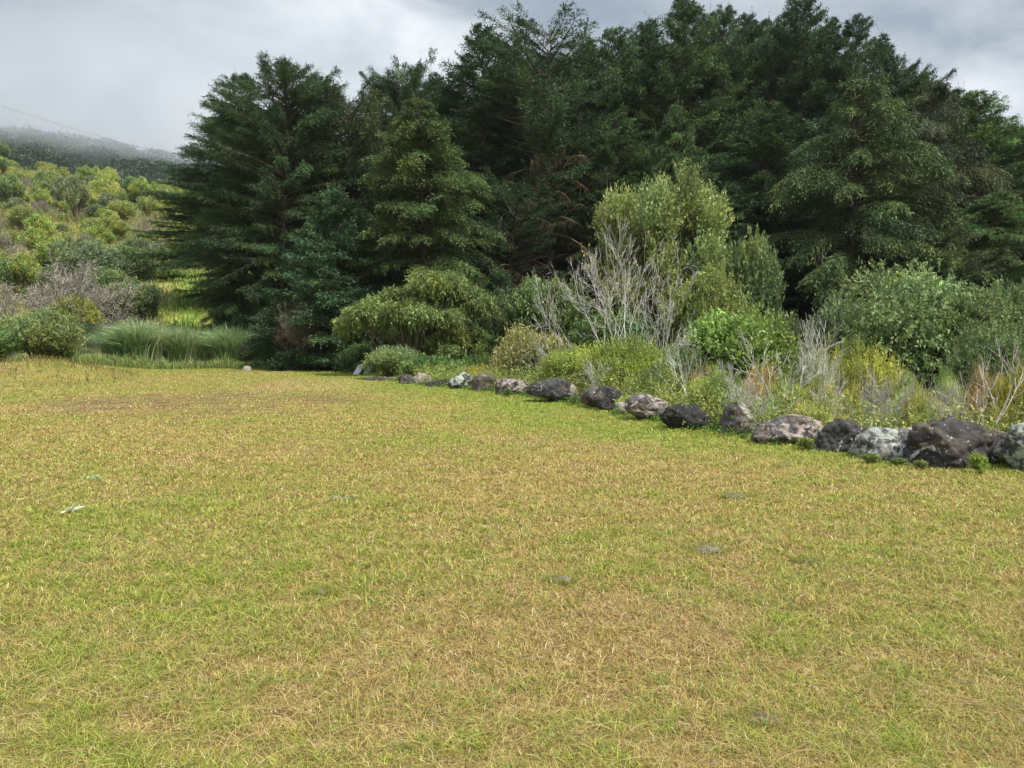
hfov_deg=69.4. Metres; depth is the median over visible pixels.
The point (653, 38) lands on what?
cypress tree
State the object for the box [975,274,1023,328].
broadleaf tree
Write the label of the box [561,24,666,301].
cypress tree
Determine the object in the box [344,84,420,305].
cypress tree
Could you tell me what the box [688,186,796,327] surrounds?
cypress tree
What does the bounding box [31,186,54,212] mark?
hill shrub
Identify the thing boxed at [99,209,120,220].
hill shrub
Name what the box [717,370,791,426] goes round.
shrub
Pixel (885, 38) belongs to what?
cypress tree
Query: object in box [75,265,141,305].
shrub
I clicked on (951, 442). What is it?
boulder
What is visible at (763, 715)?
dung pat
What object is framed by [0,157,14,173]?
hill shrub
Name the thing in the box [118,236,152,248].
hill shrub
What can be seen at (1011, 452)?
boulder
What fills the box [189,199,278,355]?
cypress tree
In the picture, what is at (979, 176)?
cypress tree
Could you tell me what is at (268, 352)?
bush
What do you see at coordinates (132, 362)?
coarse grass
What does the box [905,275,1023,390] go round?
broadleaf tree
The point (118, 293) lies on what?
bare tree
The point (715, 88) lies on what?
cypress tree
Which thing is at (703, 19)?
cypress tree
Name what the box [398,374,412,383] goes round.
boulder
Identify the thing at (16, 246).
bare hill shrub
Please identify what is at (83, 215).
hill undergrowth
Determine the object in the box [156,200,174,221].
hill shrub
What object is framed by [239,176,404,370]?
cypress tree
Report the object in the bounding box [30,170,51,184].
hill shrub
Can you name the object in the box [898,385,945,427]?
scrub bush
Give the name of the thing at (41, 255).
hill shrub
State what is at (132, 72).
sky
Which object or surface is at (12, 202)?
hill shrub
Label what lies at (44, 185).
hill shrub
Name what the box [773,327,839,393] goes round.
bush
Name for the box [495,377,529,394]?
boulder
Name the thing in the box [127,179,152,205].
hill shrub
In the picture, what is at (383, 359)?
bush
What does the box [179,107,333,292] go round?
cypress tree
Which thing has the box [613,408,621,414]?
leafy weed
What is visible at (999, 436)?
boulder
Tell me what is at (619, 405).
boulder
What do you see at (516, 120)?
cypress tree
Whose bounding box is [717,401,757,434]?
boulder
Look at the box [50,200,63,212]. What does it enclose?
hill shrub
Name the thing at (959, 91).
cypress tree
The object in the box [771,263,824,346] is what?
cypress tree
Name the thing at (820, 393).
bare tree
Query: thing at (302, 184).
cypress tree
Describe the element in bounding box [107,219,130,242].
hill shrub
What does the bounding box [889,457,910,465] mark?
leafy weed
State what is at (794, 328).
bush
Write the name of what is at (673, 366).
bare tree
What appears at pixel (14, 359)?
bank grass
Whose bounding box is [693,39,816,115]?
cypress tree
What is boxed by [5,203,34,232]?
hill shrub
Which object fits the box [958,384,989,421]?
scrub bush
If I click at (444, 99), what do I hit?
cypress tree
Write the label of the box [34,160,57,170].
hill shrub
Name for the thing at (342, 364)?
forest undergrowth
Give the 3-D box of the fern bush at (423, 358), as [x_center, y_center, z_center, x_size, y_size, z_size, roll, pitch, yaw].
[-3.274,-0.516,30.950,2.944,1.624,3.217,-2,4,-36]
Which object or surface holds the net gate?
on the lawn at (180, 399)
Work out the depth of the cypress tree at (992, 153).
76.76 m
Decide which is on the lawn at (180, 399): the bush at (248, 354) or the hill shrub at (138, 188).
the bush at (248, 354)
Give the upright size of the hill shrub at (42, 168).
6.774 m
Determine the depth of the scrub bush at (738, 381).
22.36 m
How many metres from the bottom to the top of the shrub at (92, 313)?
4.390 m
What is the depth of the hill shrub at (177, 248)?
98.14 m
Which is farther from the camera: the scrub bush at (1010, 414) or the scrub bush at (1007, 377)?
the scrub bush at (1007, 377)
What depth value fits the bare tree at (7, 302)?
46.79 m
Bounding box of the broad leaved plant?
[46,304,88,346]
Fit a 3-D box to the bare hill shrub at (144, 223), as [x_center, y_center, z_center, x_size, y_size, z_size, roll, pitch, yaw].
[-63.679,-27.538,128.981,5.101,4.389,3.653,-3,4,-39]
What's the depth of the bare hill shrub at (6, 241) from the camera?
96.60 m
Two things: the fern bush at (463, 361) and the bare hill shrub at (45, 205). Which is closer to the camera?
the fern bush at (463, 361)
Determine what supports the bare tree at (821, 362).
on the ground
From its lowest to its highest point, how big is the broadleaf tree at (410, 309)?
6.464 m
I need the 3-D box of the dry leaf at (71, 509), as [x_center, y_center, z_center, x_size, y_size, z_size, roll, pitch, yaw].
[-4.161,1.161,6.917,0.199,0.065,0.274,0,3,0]
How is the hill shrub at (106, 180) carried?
on the hillside
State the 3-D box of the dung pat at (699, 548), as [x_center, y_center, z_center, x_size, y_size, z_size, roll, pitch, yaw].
[1.500,1.263,5.645,0.239,0.039,0.177,0,3,0]
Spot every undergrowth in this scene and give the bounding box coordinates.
[0,165,224,317]
[294,334,389,372]
[370,358,1023,432]
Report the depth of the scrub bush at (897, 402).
16.29 m
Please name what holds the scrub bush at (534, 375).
on the ground
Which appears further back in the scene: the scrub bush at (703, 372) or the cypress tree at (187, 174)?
the cypress tree at (187, 174)
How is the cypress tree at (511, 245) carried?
on the ground
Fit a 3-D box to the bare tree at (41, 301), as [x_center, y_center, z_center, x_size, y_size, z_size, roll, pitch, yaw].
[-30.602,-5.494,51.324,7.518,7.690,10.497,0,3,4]
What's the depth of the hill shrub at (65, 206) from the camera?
148.01 m
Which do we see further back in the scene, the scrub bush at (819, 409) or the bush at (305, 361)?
the bush at (305, 361)
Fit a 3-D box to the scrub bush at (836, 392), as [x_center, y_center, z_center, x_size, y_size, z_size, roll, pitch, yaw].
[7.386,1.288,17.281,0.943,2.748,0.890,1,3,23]
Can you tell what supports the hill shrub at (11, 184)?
on the hillside
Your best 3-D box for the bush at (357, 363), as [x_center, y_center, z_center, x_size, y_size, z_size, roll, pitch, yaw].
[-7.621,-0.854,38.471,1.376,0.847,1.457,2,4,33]
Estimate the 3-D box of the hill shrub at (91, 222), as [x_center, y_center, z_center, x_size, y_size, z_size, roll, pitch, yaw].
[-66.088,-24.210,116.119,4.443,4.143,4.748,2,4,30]
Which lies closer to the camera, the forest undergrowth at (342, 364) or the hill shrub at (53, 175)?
the forest undergrowth at (342, 364)
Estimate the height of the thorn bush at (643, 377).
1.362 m
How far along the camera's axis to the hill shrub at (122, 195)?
172.96 m
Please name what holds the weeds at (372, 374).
on the lawn at (180, 399)
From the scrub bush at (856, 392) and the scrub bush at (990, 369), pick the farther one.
the scrub bush at (990, 369)
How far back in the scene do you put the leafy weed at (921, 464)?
9.35 m
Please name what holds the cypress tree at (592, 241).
on the ground
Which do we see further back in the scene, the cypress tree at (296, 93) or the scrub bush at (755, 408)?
the cypress tree at (296, 93)
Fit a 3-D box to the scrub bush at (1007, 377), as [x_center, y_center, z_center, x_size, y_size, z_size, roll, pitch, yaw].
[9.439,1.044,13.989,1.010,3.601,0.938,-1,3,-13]
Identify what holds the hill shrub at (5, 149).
on the hillside
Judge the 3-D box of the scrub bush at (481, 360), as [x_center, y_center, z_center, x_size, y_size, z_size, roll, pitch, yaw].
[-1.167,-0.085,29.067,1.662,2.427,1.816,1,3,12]
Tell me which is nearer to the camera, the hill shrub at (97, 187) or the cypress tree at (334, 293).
the cypress tree at (334, 293)
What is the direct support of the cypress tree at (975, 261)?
on the ground
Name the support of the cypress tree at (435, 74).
on the ground
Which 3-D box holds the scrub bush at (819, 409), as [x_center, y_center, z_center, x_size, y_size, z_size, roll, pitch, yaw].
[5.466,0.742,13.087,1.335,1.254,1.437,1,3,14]
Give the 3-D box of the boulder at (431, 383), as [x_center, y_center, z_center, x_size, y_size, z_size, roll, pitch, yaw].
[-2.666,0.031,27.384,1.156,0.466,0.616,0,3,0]
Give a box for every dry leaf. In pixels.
[57,504,83,512]
[78,475,101,480]
[330,493,358,499]
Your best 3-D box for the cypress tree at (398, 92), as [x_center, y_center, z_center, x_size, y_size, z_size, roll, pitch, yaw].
[-8.147,-12.622,61.385,12.129,27.909,12.757,0,3,-1]
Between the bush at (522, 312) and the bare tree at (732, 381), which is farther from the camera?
the bush at (522, 312)
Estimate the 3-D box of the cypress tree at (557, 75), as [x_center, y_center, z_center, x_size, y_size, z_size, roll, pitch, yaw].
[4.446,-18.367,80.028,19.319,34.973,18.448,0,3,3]
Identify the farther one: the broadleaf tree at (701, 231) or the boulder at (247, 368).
the boulder at (247, 368)
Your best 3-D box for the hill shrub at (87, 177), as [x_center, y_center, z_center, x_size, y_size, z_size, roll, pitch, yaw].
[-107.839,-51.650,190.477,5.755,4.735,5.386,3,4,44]
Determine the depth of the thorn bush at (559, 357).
21.59 m
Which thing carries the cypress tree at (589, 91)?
on the ground
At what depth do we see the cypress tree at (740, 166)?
51.59 m
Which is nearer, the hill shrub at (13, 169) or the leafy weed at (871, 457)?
the leafy weed at (871, 457)
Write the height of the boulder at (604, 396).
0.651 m
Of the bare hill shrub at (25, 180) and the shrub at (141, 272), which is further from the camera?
the bare hill shrub at (25, 180)
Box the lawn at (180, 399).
[0,355,1023,767]
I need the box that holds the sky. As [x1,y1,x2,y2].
[0,0,1023,170]
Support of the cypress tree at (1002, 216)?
on the ground
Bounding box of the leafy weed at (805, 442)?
[795,437,815,448]
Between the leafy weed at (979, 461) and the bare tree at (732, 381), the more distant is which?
the bare tree at (732, 381)
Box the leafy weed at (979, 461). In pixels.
[967,452,990,473]
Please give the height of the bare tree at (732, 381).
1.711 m
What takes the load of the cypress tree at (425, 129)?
on the ground
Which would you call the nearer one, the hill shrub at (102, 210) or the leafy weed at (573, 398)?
the leafy weed at (573, 398)
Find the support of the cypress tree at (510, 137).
on the ground
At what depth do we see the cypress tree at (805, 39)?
57.55 m
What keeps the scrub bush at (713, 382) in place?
on the ground
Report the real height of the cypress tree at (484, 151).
29.579 m
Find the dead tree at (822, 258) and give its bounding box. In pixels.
[814,241,841,318]
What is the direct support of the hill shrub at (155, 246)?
on the hillside
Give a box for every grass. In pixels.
[0,350,269,368]
[0,353,141,387]
[82,315,271,363]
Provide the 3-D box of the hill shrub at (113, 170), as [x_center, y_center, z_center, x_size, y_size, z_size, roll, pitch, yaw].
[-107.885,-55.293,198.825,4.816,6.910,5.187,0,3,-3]
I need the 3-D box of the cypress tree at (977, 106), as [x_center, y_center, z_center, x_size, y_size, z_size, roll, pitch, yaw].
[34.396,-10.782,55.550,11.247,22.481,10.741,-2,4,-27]
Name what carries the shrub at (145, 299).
on the hillside
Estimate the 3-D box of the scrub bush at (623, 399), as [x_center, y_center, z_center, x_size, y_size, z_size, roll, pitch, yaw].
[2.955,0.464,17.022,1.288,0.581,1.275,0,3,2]
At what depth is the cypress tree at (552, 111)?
52.71 m
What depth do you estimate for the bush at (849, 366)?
18.53 m
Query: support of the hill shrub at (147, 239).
on the hillside
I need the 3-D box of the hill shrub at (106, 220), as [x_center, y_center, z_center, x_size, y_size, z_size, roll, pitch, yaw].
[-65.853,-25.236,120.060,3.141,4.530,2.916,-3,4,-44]
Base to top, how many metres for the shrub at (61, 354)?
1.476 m
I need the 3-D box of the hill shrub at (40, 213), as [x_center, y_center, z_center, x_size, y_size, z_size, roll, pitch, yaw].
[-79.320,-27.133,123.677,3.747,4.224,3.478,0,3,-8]
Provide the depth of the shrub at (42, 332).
34.31 m
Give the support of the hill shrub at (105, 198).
on the hillside
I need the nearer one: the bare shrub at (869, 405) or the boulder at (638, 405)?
the bare shrub at (869, 405)
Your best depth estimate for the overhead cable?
108.90 m
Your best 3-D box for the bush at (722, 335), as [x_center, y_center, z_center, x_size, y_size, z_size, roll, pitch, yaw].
[7.789,-0.387,25.977,4.338,5.163,4.926,-2,4,-34]
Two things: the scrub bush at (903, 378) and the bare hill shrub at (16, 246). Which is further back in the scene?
the bare hill shrub at (16, 246)
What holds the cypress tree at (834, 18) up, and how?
on the ground
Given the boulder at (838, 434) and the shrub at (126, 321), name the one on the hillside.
the shrub at (126, 321)
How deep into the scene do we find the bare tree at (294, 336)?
42.66 m
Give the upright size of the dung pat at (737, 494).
0.046 m
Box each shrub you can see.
[0,142,11,158]
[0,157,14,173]
[0,170,27,212]
[0,216,14,229]
[0,229,22,251]
[0,230,12,254]
[0,257,26,296]
[0,306,89,358]
[0,322,25,358]
[4,165,19,176]
[5,195,30,209]
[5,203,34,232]
[6,249,41,289]
[7,239,36,259]
[15,222,50,251]
[17,173,32,184]
[18,177,31,190]
[19,287,46,306]
[21,210,56,235]
[23,193,30,202]
[28,179,57,195]
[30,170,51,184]
[30,199,39,206]
[30,269,55,288]
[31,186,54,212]
[31,199,55,213]
[32,210,47,216]
[32,233,67,271]
[33,164,60,173]
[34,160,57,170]
[35,234,136,288]
[41,345,83,361]
[45,168,63,186]
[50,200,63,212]
[51,185,59,197]
[51,195,61,200]
[52,175,65,199]
[53,292,106,353]
[55,223,68,233]
[57,166,69,176]
[57,171,92,221]
[57,200,73,213]
[73,172,89,179]
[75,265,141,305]
[76,166,93,175]
[76,231,94,241]
[78,217,105,231]
[81,224,107,241]
[82,175,97,182]
[83,203,107,217]
[85,190,98,205]
[86,308,122,345]
[87,235,109,248]
[88,178,109,195]
[90,166,100,175]
[92,169,119,197]
[94,207,109,216]
[96,189,118,206]
[98,230,115,246]
[98,319,147,331]
[99,166,120,180]
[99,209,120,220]
[99,215,113,229]
[99,278,163,323]
[105,168,116,180]
[105,200,138,220]
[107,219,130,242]
[110,243,159,283]
[117,191,130,199]
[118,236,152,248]
[120,176,139,202]
[125,192,137,203]
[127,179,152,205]
[135,214,158,230]
[136,195,158,216]
[137,176,149,184]
[137,233,162,241]
[146,267,187,280]
[148,241,169,252]
[150,181,158,188]
[154,184,165,191]
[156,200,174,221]
[161,182,182,200]
[168,212,193,230]
[168,230,189,268]
[838,369,915,427]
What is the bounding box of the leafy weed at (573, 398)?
[569,395,576,404]
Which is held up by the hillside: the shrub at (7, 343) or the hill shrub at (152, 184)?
the hill shrub at (152, 184)
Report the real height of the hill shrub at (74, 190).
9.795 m
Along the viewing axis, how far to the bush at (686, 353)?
21.67 m
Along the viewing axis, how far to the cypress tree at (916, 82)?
58.84 m
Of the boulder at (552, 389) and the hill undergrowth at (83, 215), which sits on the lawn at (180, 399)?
the boulder at (552, 389)
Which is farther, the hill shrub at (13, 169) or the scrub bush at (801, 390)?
the hill shrub at (13, 169)
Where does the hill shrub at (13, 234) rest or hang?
on the hillside
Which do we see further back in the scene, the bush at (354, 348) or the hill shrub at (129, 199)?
the hill shrub at (129, 199)
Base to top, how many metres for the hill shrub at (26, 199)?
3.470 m
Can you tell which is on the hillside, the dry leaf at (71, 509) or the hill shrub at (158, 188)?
the hill shrub at (158, 188)
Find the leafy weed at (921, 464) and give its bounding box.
[911,460,928,469]
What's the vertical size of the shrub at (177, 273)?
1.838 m
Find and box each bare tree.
[0,280,45,353]
[17,248,139,346]
[46,274,149,334]
[269,296,327,369]
[521,211,699,380]
[581,356,609,386]
[638,330,714,382]
[652,347,710,400]
[715,358,745,404]
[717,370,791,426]
[726,329,839,410]
[797,315,849,399]
[804,376,848,423]
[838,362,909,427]
[853,360,964,427]
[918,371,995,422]
[934,336,1023,428]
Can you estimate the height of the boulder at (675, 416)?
0.632 m
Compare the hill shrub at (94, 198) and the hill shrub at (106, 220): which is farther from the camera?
the hill shrub at (94, 198)
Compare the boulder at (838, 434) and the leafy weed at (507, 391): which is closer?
the boulder at (838, 434)
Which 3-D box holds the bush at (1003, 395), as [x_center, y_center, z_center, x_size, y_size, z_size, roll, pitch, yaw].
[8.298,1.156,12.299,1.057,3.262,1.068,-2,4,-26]
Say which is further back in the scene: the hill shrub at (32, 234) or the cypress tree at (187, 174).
the hill shrub at (32, 234)
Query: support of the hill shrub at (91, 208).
on the hillside
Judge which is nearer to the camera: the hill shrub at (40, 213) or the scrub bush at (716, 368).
the scrub bush at (716, 368)
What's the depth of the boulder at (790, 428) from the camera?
11.66 m
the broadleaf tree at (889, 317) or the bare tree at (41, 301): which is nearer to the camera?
the broadleaf tree at (889, 317)
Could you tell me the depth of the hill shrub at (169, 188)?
153.02 m
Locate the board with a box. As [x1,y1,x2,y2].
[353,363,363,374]
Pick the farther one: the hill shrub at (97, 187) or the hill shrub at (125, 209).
the hill shrub at (97, 187)
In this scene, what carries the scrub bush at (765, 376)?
on the ground
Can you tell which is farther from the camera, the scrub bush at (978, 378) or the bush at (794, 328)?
the bush at (794, 328)
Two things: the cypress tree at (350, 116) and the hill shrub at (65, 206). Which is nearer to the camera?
the cypress tree at (350, 116)
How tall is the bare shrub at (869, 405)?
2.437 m
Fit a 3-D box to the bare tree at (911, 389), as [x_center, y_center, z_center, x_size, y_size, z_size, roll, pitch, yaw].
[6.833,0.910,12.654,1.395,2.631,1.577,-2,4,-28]
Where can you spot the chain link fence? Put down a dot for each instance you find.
(101, 324)
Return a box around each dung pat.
[552,576,573,584]
[693,545,722,554]
[722,493,747,499]
[750,711,782,728]
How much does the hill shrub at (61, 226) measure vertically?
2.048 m
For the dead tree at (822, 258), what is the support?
on the ground
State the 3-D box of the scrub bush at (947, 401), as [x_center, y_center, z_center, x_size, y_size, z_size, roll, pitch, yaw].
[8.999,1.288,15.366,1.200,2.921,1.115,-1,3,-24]
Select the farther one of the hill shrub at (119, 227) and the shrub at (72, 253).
the hill shrub at (119, 227)
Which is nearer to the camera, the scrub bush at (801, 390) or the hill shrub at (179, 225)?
the scrub bush at (801, 390)
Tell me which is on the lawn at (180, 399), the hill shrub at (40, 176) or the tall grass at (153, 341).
the tall grass at (153, 341)
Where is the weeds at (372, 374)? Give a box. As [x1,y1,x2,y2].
[339,368,1009,466]
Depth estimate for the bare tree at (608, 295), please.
24.36 m
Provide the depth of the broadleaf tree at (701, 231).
35.17 m
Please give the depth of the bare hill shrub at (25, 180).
174.78 m
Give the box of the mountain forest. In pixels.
[0,124,220,188]
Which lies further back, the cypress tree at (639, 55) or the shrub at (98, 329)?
the cypress tree at (639, 55)
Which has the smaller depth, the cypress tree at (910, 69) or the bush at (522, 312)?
the bush at (522, 312)
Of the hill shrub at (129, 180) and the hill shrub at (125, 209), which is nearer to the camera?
the hill shrub at (125, 209)
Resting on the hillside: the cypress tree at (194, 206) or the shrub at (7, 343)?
the cypress tree at (194, 206)
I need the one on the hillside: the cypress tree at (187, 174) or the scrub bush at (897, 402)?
the cypress tree at (187, 174)
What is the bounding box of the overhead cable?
[0,105,177,156]
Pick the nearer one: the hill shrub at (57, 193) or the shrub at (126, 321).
the shrub at (126, 321)
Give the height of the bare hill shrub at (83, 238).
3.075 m
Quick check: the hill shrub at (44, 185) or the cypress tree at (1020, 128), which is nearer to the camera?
the cypress tree at (1020, 128)
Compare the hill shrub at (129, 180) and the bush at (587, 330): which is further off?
the hill shrub at (129, 180)
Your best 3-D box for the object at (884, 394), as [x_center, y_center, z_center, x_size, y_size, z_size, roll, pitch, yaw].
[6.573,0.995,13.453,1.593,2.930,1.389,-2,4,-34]
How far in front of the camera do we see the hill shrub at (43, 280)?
74.07 m
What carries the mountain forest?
on the mountain
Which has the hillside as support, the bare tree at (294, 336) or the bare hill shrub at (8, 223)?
the bare hill shrub at (8, 223)
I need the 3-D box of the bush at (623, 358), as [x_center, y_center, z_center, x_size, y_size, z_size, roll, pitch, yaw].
[3.157,-0.266,20.332,3.290,2.744,3.057,-1,3,-17]
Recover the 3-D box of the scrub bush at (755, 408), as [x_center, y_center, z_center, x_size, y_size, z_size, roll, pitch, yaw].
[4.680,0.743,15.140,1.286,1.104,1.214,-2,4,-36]
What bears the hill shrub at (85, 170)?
on the hillside
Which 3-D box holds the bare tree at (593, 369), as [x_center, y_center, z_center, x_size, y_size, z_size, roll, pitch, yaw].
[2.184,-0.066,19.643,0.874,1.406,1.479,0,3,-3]
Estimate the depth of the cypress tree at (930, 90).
73.49 m
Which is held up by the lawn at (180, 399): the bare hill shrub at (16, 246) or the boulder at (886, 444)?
the boulder at (886, 444)
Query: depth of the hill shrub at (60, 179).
163.77 m
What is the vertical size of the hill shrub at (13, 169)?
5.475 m
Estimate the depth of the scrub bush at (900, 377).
19.98 m
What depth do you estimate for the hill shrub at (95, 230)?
109.36 m
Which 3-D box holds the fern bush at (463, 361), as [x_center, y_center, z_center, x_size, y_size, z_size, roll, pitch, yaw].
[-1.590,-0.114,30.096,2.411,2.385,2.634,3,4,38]
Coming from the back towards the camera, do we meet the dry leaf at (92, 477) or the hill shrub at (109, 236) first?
the hill shrub at (109, 236)
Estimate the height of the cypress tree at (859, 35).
29.041 m
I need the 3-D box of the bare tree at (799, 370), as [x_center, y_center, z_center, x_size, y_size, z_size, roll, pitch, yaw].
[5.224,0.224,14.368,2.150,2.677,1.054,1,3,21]
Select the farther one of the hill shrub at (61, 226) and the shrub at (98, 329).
the hill shrub at (61, 226)
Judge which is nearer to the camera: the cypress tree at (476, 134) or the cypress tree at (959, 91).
the cypress tree at (959, 91)
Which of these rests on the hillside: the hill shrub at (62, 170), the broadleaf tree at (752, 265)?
the hill shrub at (62, 170)
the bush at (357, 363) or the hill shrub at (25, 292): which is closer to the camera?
the bush at (357, 363)
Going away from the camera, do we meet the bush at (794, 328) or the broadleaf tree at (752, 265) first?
the bush at (794, 328)
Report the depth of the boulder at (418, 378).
28.52 m
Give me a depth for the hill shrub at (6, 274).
72.65 m
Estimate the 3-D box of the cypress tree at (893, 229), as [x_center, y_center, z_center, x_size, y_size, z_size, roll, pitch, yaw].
[21.029,-8.414,45.361,13.979,21.807,15.282,-2,4,-34]
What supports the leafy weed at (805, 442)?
on the lawn at (180, 399)
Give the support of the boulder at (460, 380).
on the lawn at (180, 399)
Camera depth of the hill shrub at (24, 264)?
72.52 m
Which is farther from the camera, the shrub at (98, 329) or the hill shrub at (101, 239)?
the hill shrub at (101, 239)
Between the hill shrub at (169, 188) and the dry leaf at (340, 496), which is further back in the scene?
the hill shrub at (169, 188)
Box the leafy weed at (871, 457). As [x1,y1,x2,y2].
[861,452,882,462]
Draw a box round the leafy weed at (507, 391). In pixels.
[501,388,511,396]
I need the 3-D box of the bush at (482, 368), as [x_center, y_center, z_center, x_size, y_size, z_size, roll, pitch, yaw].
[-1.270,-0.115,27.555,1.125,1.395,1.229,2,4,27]
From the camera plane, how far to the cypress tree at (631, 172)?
54.49 m
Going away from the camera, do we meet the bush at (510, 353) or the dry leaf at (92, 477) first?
the dry leaf at (92, 477)
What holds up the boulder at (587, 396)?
on the lawn at (180, 399)
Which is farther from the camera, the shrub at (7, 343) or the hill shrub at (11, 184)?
the hill shrub at (11, 184)
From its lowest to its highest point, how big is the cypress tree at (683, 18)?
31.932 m
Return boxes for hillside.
[0,171,249,360]
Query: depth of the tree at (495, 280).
44.49 m
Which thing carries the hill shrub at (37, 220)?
on the hillside
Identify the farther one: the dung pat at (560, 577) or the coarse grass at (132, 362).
the coarse grass at (132, 362)
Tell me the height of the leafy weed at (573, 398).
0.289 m
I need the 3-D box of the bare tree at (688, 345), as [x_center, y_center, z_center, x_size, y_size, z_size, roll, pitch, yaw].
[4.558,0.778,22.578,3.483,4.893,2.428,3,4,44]
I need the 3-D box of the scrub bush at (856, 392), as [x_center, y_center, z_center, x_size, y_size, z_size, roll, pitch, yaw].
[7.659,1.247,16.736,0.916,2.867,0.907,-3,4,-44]
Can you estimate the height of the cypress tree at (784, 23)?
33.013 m
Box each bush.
[236,331,262,361]
[257,341,297,368]
[284,350,341,369]
[344,341,373,363]
[353,360,366,370]
[359,344,425,375]
[399,352,464,377]
[445,354,488,378]
[463,351,493,372]
[467,363,490,375]
[480,282,516,347]
[483,322,577,381]
[498,265,597,350]
[525,368,546,382]
[538,340,600,386]
[563,326,677,394]
[573,305,663,377]
[612,392,664,403]
[621,361,690,399]
[652,257,773,353]
[662,337,705,386]
[670,299,813,389]
[684,358,713,386]
[687,366,747,423]
[701,361,732,382]
[718,395,767,421]
[735,376,746,387]
[738,359,781,406]
[763,373,809,419]
[766,309,804,376]
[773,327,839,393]
[787,391,855,424]
[799,288,869,360]
[802,372,835,404]
[814,326,907,425]
[831,382,841,407]
[837,378,868,424]
[876,368,930,410]
[876,383,916,427]
[884,386,938,425]
[887,366,921,386]
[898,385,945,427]
[931,376,964,417]
[932,359,965,412]
[933,316,1023,403]
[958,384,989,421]
[963,352,994,400]
[974,360,1023,427]
[985,374,1023,431]
[987,361,1002,386]
[997,345,1023,396]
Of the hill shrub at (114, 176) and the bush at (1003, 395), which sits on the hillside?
the hill shrub at (114, 176)
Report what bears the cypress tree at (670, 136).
on the ground
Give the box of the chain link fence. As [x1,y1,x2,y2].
[0,316,256,359]
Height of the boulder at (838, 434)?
0.614 m
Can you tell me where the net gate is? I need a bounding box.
[84,330,124,356]
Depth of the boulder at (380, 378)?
31.48 m
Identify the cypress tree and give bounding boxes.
[126,115,289,300]
[157,50,379,346]
[158,68,316,325]
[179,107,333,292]
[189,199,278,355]
[238,112,374,347]
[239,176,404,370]
[266,66,366,344]
[280,73,419,347]
[333,83,507,368]
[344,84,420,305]
[351,47,482,321]
[413,71,462,252]
[421,22,546,324]
[421,86,544,319]
[423,82,513,321]
[445,165,577,300]
[467,0,662,298]
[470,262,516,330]
[472,72,569,277]
[473,35,569,285]
[488,51,590,281]
[529,39,629,304]
[534,111,683,314]
[542,38,641,263]
[546,197,609,319]
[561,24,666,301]
[576,50,697,268]
[592,17,688,189]
[624,0,739,211]
[631,95,725,312]
[667,6,741,182]
[679,2,777,251]
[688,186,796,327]
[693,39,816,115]
[704,102,852,319]
[724,7,779,223]
[727,11,806,223]
[749,0,866,312]
[753,70,995,350]
[754,8,824,259]
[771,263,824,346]
[791,13,909,298]
[794,11,859,252]
[843,27,920,261]
[847,70,1023,306]
[849,44,956,268]
[868,222,1008,299]
[879,63,962,267]
[899,66,965,141]
[901,88,1023,279]
[924,181,1023,293]
[936,81,1000,271]
[942,122,1023,285]
[963,114,1023,198]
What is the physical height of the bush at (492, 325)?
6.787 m
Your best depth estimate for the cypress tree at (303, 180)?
71.47 m
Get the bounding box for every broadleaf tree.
[328,267,502,372]
[587,149,737,346]
[718,223,788,330]
[827,255,976,394]
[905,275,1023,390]
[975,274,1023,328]
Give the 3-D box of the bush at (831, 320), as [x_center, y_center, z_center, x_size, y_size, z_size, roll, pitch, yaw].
[13.439,-1.027,30.233,3.303,6.028,4.355,-1,3,-16]
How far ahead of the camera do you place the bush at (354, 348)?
39.63 m
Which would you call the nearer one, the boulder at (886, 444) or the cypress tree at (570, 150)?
the boulder at (886, 444)
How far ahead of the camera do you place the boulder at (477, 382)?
24.56 m
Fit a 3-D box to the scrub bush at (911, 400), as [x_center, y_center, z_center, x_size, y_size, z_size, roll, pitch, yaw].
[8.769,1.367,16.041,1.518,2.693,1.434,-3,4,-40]
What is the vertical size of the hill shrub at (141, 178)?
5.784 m
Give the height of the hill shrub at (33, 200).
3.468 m
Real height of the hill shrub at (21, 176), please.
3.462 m
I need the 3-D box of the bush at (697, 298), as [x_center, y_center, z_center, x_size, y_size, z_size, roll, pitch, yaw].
[8.344,-1.738,30.978,5.294,7.208,4.016,0,3,8]
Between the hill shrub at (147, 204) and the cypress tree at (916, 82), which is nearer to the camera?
the cypress tree at (916, 82)
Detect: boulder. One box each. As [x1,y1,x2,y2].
[242,366,251,370]
[364,376,396,380]
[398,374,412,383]
[409,373,431,384]
[425,379,448,386]
[446,372,472,388]
[471,372,497,390]
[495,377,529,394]
[526,377,579,401]
[579,385,598,406]
[592,385,623,410]
[613,402,628,413]
[623,393,670,419]
[659,403,712,430]
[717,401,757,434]
[751,414,823,443]
[810,418,866,452]
[848,426,911,460]
[903,416,996,468]
[988,429,1006,464]
[999,422,1023,471]
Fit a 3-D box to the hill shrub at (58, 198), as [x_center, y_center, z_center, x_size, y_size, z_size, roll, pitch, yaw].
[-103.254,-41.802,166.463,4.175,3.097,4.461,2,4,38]
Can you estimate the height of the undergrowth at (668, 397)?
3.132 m
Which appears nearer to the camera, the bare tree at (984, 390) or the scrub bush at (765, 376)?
the bare tree at (984, 390)

